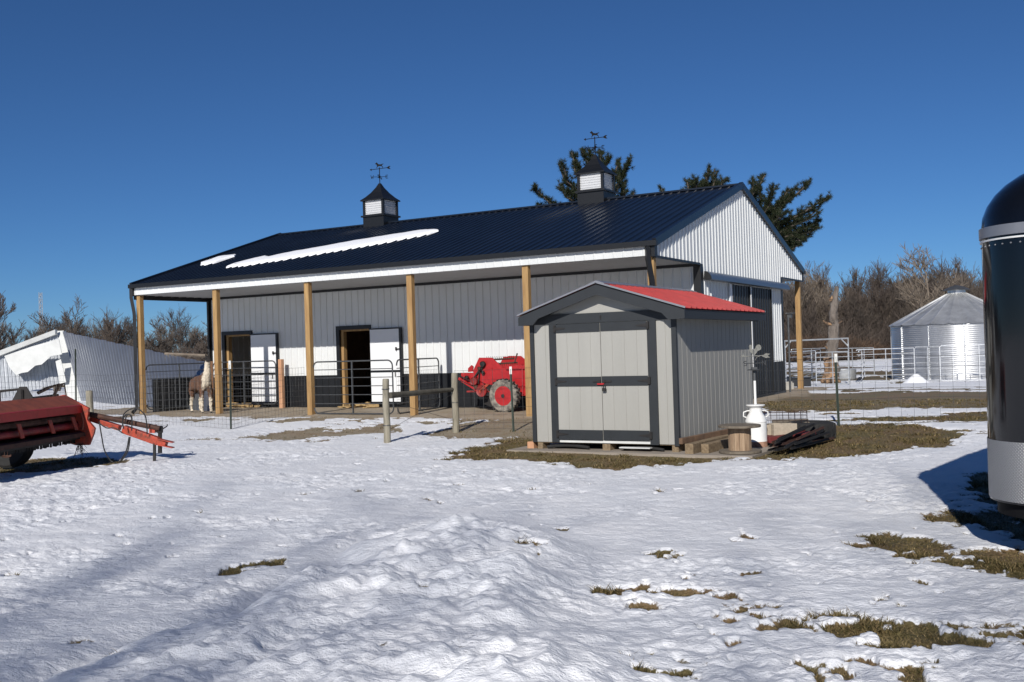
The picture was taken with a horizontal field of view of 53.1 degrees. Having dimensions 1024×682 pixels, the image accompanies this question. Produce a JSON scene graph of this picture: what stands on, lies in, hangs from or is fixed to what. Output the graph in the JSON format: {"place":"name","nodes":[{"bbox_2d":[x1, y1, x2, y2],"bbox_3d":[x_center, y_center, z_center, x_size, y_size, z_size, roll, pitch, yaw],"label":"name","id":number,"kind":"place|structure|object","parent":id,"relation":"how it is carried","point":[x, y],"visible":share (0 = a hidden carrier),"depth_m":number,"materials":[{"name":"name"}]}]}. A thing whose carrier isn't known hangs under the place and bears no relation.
{"place":"outdoors","nodes":[
{"label":"outdoors","id":0,"kind":"place"},
{"bbox_2d":[0,357,1023,681],"bbox_3d":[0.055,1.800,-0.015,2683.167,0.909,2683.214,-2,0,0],"label":"ground","id":1,"kind":"structure","parent":0,"point":[134,553],"depth_m":7.80,"materials":[{"name":"snow"}]},
{"bbox_2d":[0,318,9,347],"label":"bare tree","id":2,"kind":"object","parent":1,"relation":"on","point":[2,328],"visible":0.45,"depth_m":106.32,"materials":[{"name":"brown plant"}]},
{"bbox_2d":[0,291,26,349],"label":"bare tree","id":3,"kind":"object","parent":1,"relation":"on","point":[2,313],"visible":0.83,"depth_m":55.37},
{"bbox_2d":[4,323,24,345],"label":"bare tree","id":4,"kind":"object","parent":1,"relation":"on","point":[14,339],"visible":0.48,"depth_m":111.51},
{"bbox_2d":[19,325,39,340],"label":"bare tree","id":5,"kind":"object","parent":1,"relation":"on","point":[29,336],"visible":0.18,"depth_m":82.56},
{"bbox_2d":[38,292,42,328],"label":"radio mast","id":6,"kind":"object","parent":1,"relation":"on","point":[40,305],"visible":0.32,"depth_m":220.07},
{"bbox_2d":[27,295,91,390],"bbox_3d":[-24.434,0.144,56.309,4.295,5.582,3.456,-2,-1,24],"label":"bare tree","id":7,"kind":"object","parent":1,"relation":"on","point":[68,322],"visible":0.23,"depth_m":56.46,"materials":[{"name":"brown plant"}]},
{"bbox_2d":[0,387,174,467],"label":"hay mower","id":8,"kind":"object","parent":1,"relation":"on","point":[29,424],"visible":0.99,"depth_m":15.69,"materials":[{"name":"metal"}]},
{"bbox_2d":[87,317,106,340],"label":"bare tree","id":9,"kind":"object","parent":1,"relation":"on","point":[94,332],"visible":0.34,"depth_m":94.60,"materials":[{"name":"brown plant"}]},
{"bbox_2d":[0,340,201,360],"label":"undergrowth","id":10,"kind":"object","parent":1,"relation":"on","point":[185,357],"visible":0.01,"depth_m":78.36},
{"bbox_2d":[0,330,209,410],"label":"collapsed shed","id":11,"kind":"structure","parent":1,"relation":"on","point":[47,356],"depth_m":39.91,"materials":[{"name":"metal"}]},
{"bbox_2d":[91,308,132,343],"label":"bare tree","id":12,"kind":"object","parent":1,"relation":"on","point":[107,332],"visible":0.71,"depth_m":73.86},
{"bbox_2d":[114,318,132,344],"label":"bare tree","id":13,"kind":"object","parent":1,"relation":"on","point":[127,333],"visible":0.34,"depth_m":87.29,"materials":[{"name":"brown plant"}]},
{"bbox_2d":[121,316,146,339],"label":"bare tree","id":14,"kind":"object","parent":1,"relation":"on","point":[131,329],"visible":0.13,"depth_m":106.59,"materials":[{"name":"brown plant"}]},
{"bbox_2d":[1,349,304,428],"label":"wire fence","id":15,"kind":"object","parent":1,"relation":"on","point":[89,398],"visible":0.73,"depth_m":24.86,"materials":[{"name":"grey"}]},
{"bbox_2d":[126,317,186,352],"bbox_3d":[-20.289,0.735,58.442,3.450,4.186,3.945,-1,-1,-29],"label":"bare tree","id":16,"kind":"object","parent":1,"relation":"on","point":[161,345],"visible":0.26,"depth_m":58.08,"materials":[{"name":"brown plant"}]},
{"bbox_2d":[151,317,173,340],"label":"bare tree","id":17,"kind":"object","parent":1,"relation":"on","point":[161,328],"visible":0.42,"depth_m":86.69,"materials":[{"name":"brown plant"}]},
{"bbox_2d":[157,303,197,351],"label":"bare tree","id":18,"kind":"object","parent":1,"relation":"on","point":[170,313],"visible":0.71,"depth_m":83.62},
{"bbox_2d":[180,324,199,352],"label":"bare tree","id":19,"kind":"object","parent":1,"relation":"on","point":[191,334],"visible":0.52,"depth_m":87.15,"materials":[{"name":"brown plant"}]},
{"bbox_2d":[178,322,207,361],"bbox_3d":[-16.683,0.719,57.141,3.362,3.954,2.512,-2,0,0],"label":"bare tree","id":20,"kind":"object","parent":1,"relation":"on","point":[204,347],"visible":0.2,"depth_m":56.78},
{"bbox_2d":[189,352,212,412],"bbox_3d":[-8.598,1.139,28.379,0.436,1.678,1.395,-1,-1,-37],"label":"llama","id":21,"kind":"object","parent":1,"relation":"on","point":[201,382],"visible":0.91,"depth_m":28.05,"materials":[{"name":"brown"}]},
{"bbox_2d":[210,361,213,407],"bbox_3d":[-9.188,1.353,31.272,0.120,1.470,0.120,-2,-1,30],"label":"wood post","id":22,"kind":"object","parent":1,"relation":"on","point":[211,364],"visible":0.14,"depth_m":31.25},
{"bbox_2d":[278,359,284,407],"bbox_3d":[-6.706,1.265,29.854,0.120,1.470,0.120,-2,-1,30],"label":"wood post","id":23,"kind":"object","parent":1,"relation":"on","point":[281,377],"visible":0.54,"depth_m":29.81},
{"bbox_2d":[212,360,276,404],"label":"tube gate","id":24,"kind":"structure","parent":23,"relation":"attached to","point":[258,388],"depth_m":30.36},
{"bbox_2d":[226,401,378,407],"bbox_3d":[-5.906,1.878,30.400,5.859,0.191,1.882,-2,-1,30],"label":"straw","id":25,"kind":"object","parent":1,"relation":"on","point":[348,406],"visible":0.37,"depth_m":28.83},
{"bbox_2d":[396,357,439,413],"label":"tube gate","id":26,"kind":"structure","parent":1,"relation":"on","point":[419,383],"depth_m":26.15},
{"bbox_2d":[382,373,459,442],"bbox_3d":[-1.669,1.311,19.311,0.193,1.345,2.285,-2,-1,32],"label":"brace fence","id":27,"kind":"object","parent":1,"relation":"on","point":[387,394],"visible":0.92,"depth_m":19.05,"materials":[{"name":"grey wood"}]},
{"bbox_2d":[128,131,805,415],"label":"barn","id":28,"kind":"structure","parent":1,"relation":"on","point":[456,293],"depth_m":27.61,"materials":[{"name":"white metal"}]},
{"bbox_2d":[145,362,204,409],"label":"tube gate","id":29,"kind":"structure","parent":28,"relation":"attached to","point":[179,377],"depth_m":30.35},
{"bbox_2d":[200,254,235,265],"bbox_3d":[-8.873,-2.459,31.064,0.806,0.412,1.172,-2,-1,30],"label":"snow patch","id":30,"kind":"object","parent":28,"relation":"on","point":[217,259],"visible":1,"depth_m":30.89,"materials":[{"name":"snow"}]},
{"bbox_2d":[250,333,278,403],"bbox_3d":[-7.369,0.831,30.508,1.100,2.110,0.097,-2,-1,30],"label":"stall door","id":31,"kind":"structure","parent":28,"relation":"in","point":[265,346],"depth_m":30.51,"materials":[{"name":"metal"}]},
{"bbox_2d":[226,229,438,267],"bbox_3d":[-5.065,-2.629,29.041,6.157,0.936,1.331,-2,0,7],"label":"snow patch","id":32,"kind":"object","parent":28,"relation":"on","point":[360,243],"visible":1,"depth_m":28.74,"materials":[{"name":"snow"}]},
{"bbox_2d":[313,359,393,414],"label":"tube gate","id":33,"kind":"structure","parent":28,"relation":"attached to","point":[352,377],"depth_m":25.57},
{"bbox_2d":[369,327,403,403],"bbox_3d":[-3.484,0.693,28.293,1.100,2.110,0.097,-2,-1,30],"label":"stall door","id":34,"kind":"structure","parent":28,"relation":"in","point":[385,343],"depth_m":28.28,"materials":[{"name":"metal"}]},
{"bbox_2d":[732,284,753,397],"bbox_3d":[5.952,0.038,26.436,0.040,2.950,1.440,-2,-1,30],"label":"sliding door","id":35,"kind":"structure","parent":28,"relation":"in","point":[741,294],"depth_m":26.64,"materials":[{"name":"black metal"}]},
{"bbox_2d":[750,286,774,396],"bbox_3d":[6.841,0.023,27.961,0.041,2.950,1.980,-2,-1,30],"label":"sliding door","id":36,"kind":"structure","parent":28,"relation":"in","point":[761,298],"depth_m":28.06,"materials":[{"name":"black metal"}]},
{"bbox_2d":[458,353,525,411],"bbox_3d":[0.030,1.019,25.542,2.436,1.428,1.900,-2,-1,30],"label":"manure spreader","id":37,"kind":"object","parent":1,"relation":"on","point":[499,391],"visible":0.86,"depth_m":25.07,"materials":[{"name":"metal"}]},
{"bbox_2d":[529,146,635,204],"bbox_3d":[3.143,-3.268,44.193,4.750,10.609,3.657,-2,0,0],"label":"pine tree","id":38,"kind":"object","parent":1,"relation":"on","point":[571,194],"visible":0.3,"depth_m":43.62,"materials":[{"name":"green plant"}]},
{"bbox_2d":[507,443,776,458],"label":"concrete slab","id":39,"kind":"structure","parent":1,"relation":"on","point":[599,450],"depth_m":15.52,"materials":[{"name":"concrete"}]},
{"bbox_2d":[527,441,537,447],"bbox_3d":[0.347,1.670,16.527,0.120,0.110,0.200,-2,-1,30],"label":"brick","id":40,"kind":"object","parent":39,"relation":"on","point":[531,444],"visible":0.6,"depth_m":16.45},
{"bbox_2d":[547,444,589,448],"bbox_3d":[0.893,1.658,16.144,0.740,0.072,0.101,-2,-1,30],"label":"drain pipe","id":41,"kind":"object","parent":39,"relation":"on","point":[568,445],"visible":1,"depth_m":16.14,"materials":[{"name":"plastic"}]},
{"bbox_2d":[517,280,765,451],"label":"garden shed","id":42,"kind":"structure","parent":39,"relation":"on","point":[613,364],"depth_m":15.85,"materials":[{"name":"grey"}]},
{"bbox_2d":[553,323,603,439],"bbox_3d":[1.031,0.634,15.963,0.802,1.800,0.052,-2,-1,30],"label":"shed door","id":43,"kind":"structure","parent":42,"relation":"in","point":[578,346],"depth_m":15.95,"materials":[{"name":"wood"}]},
{"bbox_2d":[600,321,652,440],"bbox_3d":[1.731,0.607,15.551,0.801,1.804,0.052,-2,-1,30],"label":"shed door","id":44,"kind":"structure","parent":42,"relation":"in","point":[624,355],"depth_m":15.55,"materials":[{"name":"wood"}]},
{"bbox_2d":[623,446,664,450],"bbox_3d":[1.994,1.624,15.473,0.660,0.068,0.096,-2,-1,30],"label":"drain pipe","id":45,"kind":"object","parent":39,"relation":"on","point":[655,448],"visible":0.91,"depth_m":15.41,"materials":[{"name":"plastic"}]},
{"bbox_2d":[685,434,727,453],"bbox_3d":[3.000,1.560,15.567,0.130,0.150,1.621,-2,-1,32],"label":"timber","id":46,"kind":"object","parent":39,"relation":"on","point":[692,447],"visible":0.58,"depth_m":15.02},
{"bbox_2d":[679,429,727,443],"bbox_3d":[3.231,1.452,16.077,0.060,0.110,2.469,-2,-1,37],"label":"timber","id":47,"kind":"object","parent":46,"relation":"on","point":[689,439],"visible":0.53,"depth_m":15.58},
{"bbox_2d":[701,438,728,452],"bbox_3d":[3.321,1.557,15.697,0.116,0.136,1.902,-2,-1,33],"label":"timber","id":48,"kind":"object","parent":39,"relation":"on","point":[713,446],"visible":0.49,"depth_m":15.09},
{"bbox_2d":[718,423,761,454],"bbox_3d":[3.295,1.410,14.834,0.610,0.400,0.610,-2,0,0],"label":"cable spool","id":49,"kind":"object","parent":39,"relation":"on","point":[739,438],"visible":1,"depth_m":14.69,"materials":[{"name":"brown wood"}]},
{"bbox_2d":[743,381,768,446],"bbox_3d":[3.725,1.104,15.671,0.329,1.020,0.329,-2,-1,39],"label":"milk can","id":50,"kind":"object","parent":39,"relation":"on","point":[759,434],"visible":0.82,"depth_m":15.55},
{"bbox_2d":[741,345,769,380],"bbox_3d":[3.717,0.326,15.670,0.419,0.555,0.221,-2,-1,25],"label":"rooster weathervane","id":51,"kind":"object","parent":50,"relation":"attached to","point":[754,352],"visible":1,"depth_m":15.67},
{"bbox_2d":[657,163,730,191],"bbox_3d":[8.597,-2.799,46.228,3.439,10.474,2.606,-2,-1,-27],"label":"pine tree","id":52,"kind":"object","parent":1,"relation":"on","point":[702,182],"visible":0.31,"depth_m":45.83,"materials":[{"name":"green plant"}]},
{"bbox_2d":[459,354,985,431],"bbox_3d":[4.684,0.961,18.402,12.258,1.402,0.134,-2,0,18],"label":"wire fence","id":53,"kind":"object","parent":1,"relation":"on","point":[838,417],"visible":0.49,"depth_m":18.09,"materials":[{"name":"grey"}]},
{"bbox_2d":[746,410,807,422],"bbox_3d":[4.345,1.402,16.806,0.957,0.514,0.886,-2,0,14],"label":"wire roll","id":54,"kind":"object","parent":1,"relation":"on","point":[788,412],"visible":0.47,"depth_m":16.75,"materials":[{"name":"grey"}]},
{"bbox_2d":[746,171,833,251],"bbox_3d":[12.290,-2.707,46.071,4.214,10.062,2.977,-2,0,0],"label":"pine tree","id":55,"kind":"object","parent":1,"relation":"on","point":[792,234],"visible":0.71,"depth_m":45.80,"materials":[{"name":"green plant"}]},
{"bbox_2d":[783,282,801,338],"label":"bare tree","id":56,"kind":"object","parent":1,"relation":"on","point":[787,306],"visible":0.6,"depth_m":112.16,"materials":[{"name":"brown plant"}]},
{"bbox_2d":[790,282,813,316],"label":"bare tree","id":57,"kind":"object","parent":1,"relation":"on","point":[806,301],"visible":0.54,"depth_m":112.75,"materials":[{"name":"brown plant"}]},
{"bbox_2d":[783,280,823,331],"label":"bare tree","id":58,"kind":"object","parent":1,"relation":"on","point":[812,293],"visible":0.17,"depth_m":115.19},
{"bbox_2d":[790,350,816,384],"bbox_3d":[13.604,1.279,47.989,0.049,1.651,2.766,-2,-1,43],"label":"corral panel","id":59,"kind":"object","parent":1,"relation":"on","point":[815,366],"visible":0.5,"depth_m":48.60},
{"bbox_2d":[789,281,820,324],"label":"bare tree","id":60,"kind":"object","parent":1,"relation":"on","point":[806,299],"visible":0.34,"depth_m":112.84,"materials":[{"name":"brown plant"}]},
{"bbox_2d":[791,348,824,376],"bbox_3d":[17.836,1.277,60.988,3.596,1.701,0.049,-1,-1,-34],"label":"corral panel","id":61,"kind":"object","parent":1,"relation":"on","point":[809,357],"visible":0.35,"depth_m":60.90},
{"bbox_2d":[790,438,827,448],"bbox_3d":[4.490,1.534,15.393,0.044,0.044,1.713,-2,-1,35],"label":"steel post","id":62,"kind":"object","parent":1,"relation":"on","point":[809,443],"visible":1,"depth_m":15.31,"materials":[{"name":"metal"}]},
{"bbox_2d":[793,431,830,444],"bbox_3d":[4.487,1.442,15.308,0.044,0.096,1.321,-2,-1,38],"label":"steel post","id":63,"kind":"object","parent":62,"relation":"on","point":[812,437],"visible":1,"depth_m":15.27,"materials":[{"name":"metal"}]},
{"bbox_2d":[784,435,809,447],"bbox_3d":[4.179,1.452,15.000,0.044,0.115,1.220,-2,-1,33],"label":"steel post","id":64,"kind":"object","parent":63,"relation":"on","point":[789,444],"visible":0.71,"depth_m":14.78,"materials":[{"name":"metal"}]},
{"bbox_2d":[795,426,824,439],"bbox_3d":[4.476,1.375,15.370,0.044,0.121,1.124,-2,-1,37],"label":"steel post","id":65,"kind":"object","parent":64,"relation":"on","point":[809,433],"visible":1,"depth_m":15.32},
{"bbox_2d":[795,301,823,359],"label":"bare tree","id":66,"kind":"object","parent":1,"relation":"on","point":[804,319],"visible":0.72,"depth_m":111.62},
{"bbox_2d":[787,420,835,439],"bbox_3d":[4.798,1.430,16.506,0.800,0.270,0.800,-2,0,0],"label":"tyre","id":67,"kind":"object","parent":1,"relation":"on","point":[829,426],"visible":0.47,"depth_m":16.20,"materials":[{"name":"rubber"}]},
{"bbox_2d":[772,419,809,422],"bbox_3d":[4.562,1.358,16.738,0.591,0.140,0.334,-2,0,6],"label":"plank","id":68,"kind":"object","parent":67,"relation":"on","point":[782,421],"visible":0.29,"depth_m":16.84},
{"bbox_2d":[803,349,820,377],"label":"corral panel","id":69,"kind":"object","parent":1,"relation":"on","point":[812,363],"visible":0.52,"depth_m":57.97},
{"bbox_2d":[801,261,832,299],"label":"bare tree","id":70,"kind":"object","parent":1,"relation":"on","point":[814,284],"visible":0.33,"depth_m":121.59,"materials":[{"name":"brown plant"}]},
{"bbox_2d":[784,337,850,383],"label":"bow gate","id":71,"kind":"structure","parent":1,"relation":"on","point":[813,340],"depth_m":49.97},
{"bbox_2d":[810,295,829,338],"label":"bare tree","id":72,"kind":"object","parent":1,"relation":"on","point":[827,303],"visible":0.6,"depth_m":114.28,"materials":[{"name":"brown plant"}]},
{"bbox_2d":[811,282,829,303],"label":"bare tree","id":73,"kind":"object","parent":1,"relation":"on","point":[819,293],"visible":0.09,"depth_m":119.96,"materials":[{"name":"brown plant"}]},
{"bbox_2d":[805,263,840,303],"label":"bare tree","id":74,"kind":"object","parent":1,"relation":"on","point":[821,278],"visible":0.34,"depth_m":126.60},
{"bbox_2d":[820,286,841,383],"bbox_3d":[16.152,-0.240,51.989,1.179,5.087,1.051,-2,0,0],"label":"dead tree","id":75,"kind":"object","parent":1,"relation":"on","point":[833,323],"visible":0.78,"depth_m":51.82,"materials":[{"name":"wood"}]},
{"bbox_2d":[816,351,849,384],"bbox_3d":[15.396,1.300,49.238,1.814,1.601,0.049,-2,0,-16],"label":"corral panel","id":76,"kind":"object","parent":1,"relation":"on","point":[832,367],"visible":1,"depth_m":49.23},
{"bbox_2d":[818,284,858,336],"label":"bare tree","id":77,"kind":"object","parent":1,"relation":"on","point":[845,320],"visible":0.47,"depth_m":114.38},
{"bbox_2d":[839,369,855,379],"bbox_3d":[18.124,1.828,55.982,1.320,0.550,1.320,-2,0,0],"label":"stock tank","id":78,"kind":"object","parent":1,"relation":"on","point":[844,373],"visible":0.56,"depth_m":55.41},
{"bbox_2d":[837,268,866,294],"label":"bare tree","id":79,"kind":"object","parent":1,"relation":"on","point":[847,286],"visible":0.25,"depth_m":139.43,"materials":[{"name":"brown plant"}]},
{"bbox_2d":[838,286,871,337],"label":"bare tree","id":80,"kind":"object","parent":1,"relation":"on","point":[863,299],"visible":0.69,"depth_m":113.63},
{"bbox_2d":[838,347,874,375],"bbox_3d":[20.254,1.228,60.988,0.052,1.651,2.769,-1,-1,-43],"label":"corral panel","id":81,"kind":"object","parent":1,"relation":"on","point":[852,356],"visible":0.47,"depth_m":60.87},
{"bbox_2d":[858,350,864,382],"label":"corral panel","id":82,"kind":"object","parent":1,"relation":"on","point":[863,366],"visible":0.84,"depth_m":55.18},
{"bbox_2d":[846,295,881,335],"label":"bare tree","id":83,"kind":"object","parent":1,"relation":"on","point":[862,315],"visible":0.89,"depth_m":113.13,"materials":[{"name":"brown plant"}]},
{"bbox_2d":[848,266,884,303],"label":"bare tree","id":84,"kind":"object","parent":1,"relation":"on","point":[858,286],"visible":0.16,"depth_m":138.16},
{"bbox_2d":[855,257,895,296],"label":"bare tree","id":85,"kind":"object","parent":1,"relation":"on","point":[875,275],"visible":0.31,"depth_m":128.43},
{"bbox_2d":[860,286,893,334],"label":"bare tree","id":86,"kind":"object","parent":1,"relation":"on","point":[874,299],"visible":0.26,"depth_m":115.73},
{"bbox_2d":[784,297,981,361],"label":"undergrowth","id":87,"kind":"object","parent":1,"relation":"on","point":[880,334],"visible":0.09,"depth_m":110.00,"materials":[{"name":"plant"}]},
{"bbox_2d":[868,279,897,339],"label":"bare tree","id":88,"kind":"object","parent":1,"relation":"on","point":[881,299],"visible":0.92,"depth_m":113.97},
{"bbox_2d":[856,347,914,382],"bbox_3d":[18.502,1.193,50.739,3.121,1.661,0.050,-2,0,-9],"label":"corral panel","id":89,"kind":"object","parent":1,"relation":"on","point":[885,364],"visible":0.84,"depth_m":50.72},
{"bbox_2d":[881,301,907,334],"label":"bare tree","id":90,"kind":"object","parent":1,"relation":"on","point":[897,309],"visible":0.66,"depth_m":113.75,"materials":[{"name":"brown plant"}]},
{"bbox_2d":[880,271,910,309],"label":"bare tree","id":91,"kind":"object","parent":1,"relation":"on","point":[891,283],"visible":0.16,"depth_m":126.50,"materials":[{"name":"brown plant"}]},
{"bbox_2d":[888,284,917,319],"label":"bare tree","id":92,"kind":"object","parent":1,"relation":"on","point":[901,306],"visible":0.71,"depth_m":112.89,"materials":[{"name":"brown plant"}]},
{"bbox_2d":[899,280,925,312],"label":"bare tree","id":93,"kind":"object","parent":1,"relation":"on","point":[917,295],"visible":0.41,"depth_m":112.84,"materials":[{"name":"brown plant"}]},
{"bbox_2d":[896,271,933,313],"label":"bare tree","id":94,"kind":"object","parent":1,"relation":"on","point":[920,283],"visible":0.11,"depth_m":123.90,"materials":[{"name":"brown plant"}]},
{"bbox_2d":[903,374,929,382],"bbox_3d":[19.146,1.805,48.582,1.500,0.490,1.500,-2,0,0],"label":"snow pile","id":95,"kind":"object","parent":1,"relation":"on","point":[916,378],"visible":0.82,"depth_m":48.29,"materials":[{"name":"white"}]},
{"bbox_2d":[915,346,940,380],"bbox_3d":[20.380,1.111,50.238,0.050,1.701,1.654,-2,-1,-21],"label":"corral panel","id":96,"kind":"object","parent":1,"relation":"on","point":[927,357],"visible":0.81,"depth_m":50.07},
{"bbox_2d":[894,243,969,308],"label":"bare tree","id":97,"kind":"object","parent":1,"relation":"on","point":[928,299],"visible":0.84,"depth_m":94.85,"materials":[{"name":"brown plant"}]},
{"bbox_2d":[889,285,985,379],"bbox_3d":[23.697,-0.461,54.500,6.900,4.998,6.900,-2,0,0],"label":"grain bin","id":98,"kind":"object","parent":1,"relation":"on","point":[954,315],"visible":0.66,"depth_m":52.27,"materials":[{"name":"metal"}]},
{"bbox_2d":[923,254,962,288],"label":"bare tree","id":99,"kind":"object","parent":1,"relation":"on","point":[943,271],"visible":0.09,"depth_m":133.56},
{"bbox_2d":[920,257,982,299],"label":"bare tree","id":100,"kind":"object","parent":1,"relation":"on","point":[942,281],"visible":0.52,"depth_m":101.58,"materials":[{"name":"brown plant"}]},
{"bbox_2d":[940,345,966,380],"bbox_3d":[21.194,1.056,49.239,1.135,1.741,0.050,-2,-1,27],"label":"corral panel","id":101,"kind":"object","parent":1,"relation":"on","point":[953,361],"visible":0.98,"depth_m":49.17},
{"bbox_2d":[942,268,979,287],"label":"bare tree","id":102,"kind":"object","parent":1,"relation":"on","point":[961,278],"visible":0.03,"depth_m":124.47,"materials":[{"name":"brown plant"}]},
{"bbox_2d":[966,344,985,380],"bbox_3d":[22.220,1.016,48.739,1.158,1.741,0.049,-2,-1,27],"label":"corral panel","id":103,"kind":"object","parent":1,"relation":"on","point":[979,367],"visible":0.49,"depth_m":48.77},
{"bbox_2d":[979,174,1023,518],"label":"horse trailer","id":104,"kind":"object","parent":1,"relation":"on","point":[1001,235],"visible":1,"depth_m":7.26,"materials":[{"name":"black paint"},{"name":"aluminium"},{"name":"rubber"}]},
{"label":"steel post","id":105,"kind":"object","parent":1,"relation":"on","visible":0},
{"bbox_2d":[767,431,810,442],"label":"cart deck","id":106,"kind":"structure","parent":105,"relation":"on","point":[770,438],"depth_m":15.67,"materials":[{"name":"red"}]},
{"bbox_2d":[768,423,796,434],"bbox_3d":[4.196,1.376,15.891,0.390,0.190,0.190,-2,0,-13],"label":"cinder block","id":107,"kind":"object","parent":106,"relation":"on","point":[780,428],"depth_m":15.80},
{"bbox_2d":[0,398,1023,681],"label":"grass","id":108,"kind":"structure","parent":0,"point":[868,624],"depth_m":13.90,"materials":[{"name":"plant"}]},
{"bbox_2d":[0,0,1023,349],"label":"sky","id":109,"kind":"structure","parent":0,"point":[140,139],"materials":[{"name":"blue"}]},
{"bbox_2d":[786,376,811,386],"bbox_3d":[12.585,1.803,44.984,1.000,0.520,0.700,-2,0,0],"label":"feed box","id":110,"kind":"object","parent":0,"point":[794,380],"visible":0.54,"depth_m":44.68,"materials":[{"name":"black plastic"}]},
{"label":"steel post","id":111,"kind":"object","parent":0,"visible":0},
{"bbox_2d":[779,423,815,438],"bbox_3d":[4.337,1.364,15.580,0.044,0.149,1.208,-2,-1,41],"label":"steel post","id":112,"kind":"object","parent":111,"relation":"on","point":[810,425],"visible":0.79,"depth_m":15.80,"materials":[{"name":"metal"}]},
{"bbox_2d":[774,425,807,442],"bbox_3d":[4.188,1.381,15.301,0.044,0.141,1.488,-2,-1,34],"label":"steel post","id":113,"kind":"object","parent":112,"relation":"on","point":[790,434],"visible":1,"depth_m":15.19,"materials":[{"name":"metal"}]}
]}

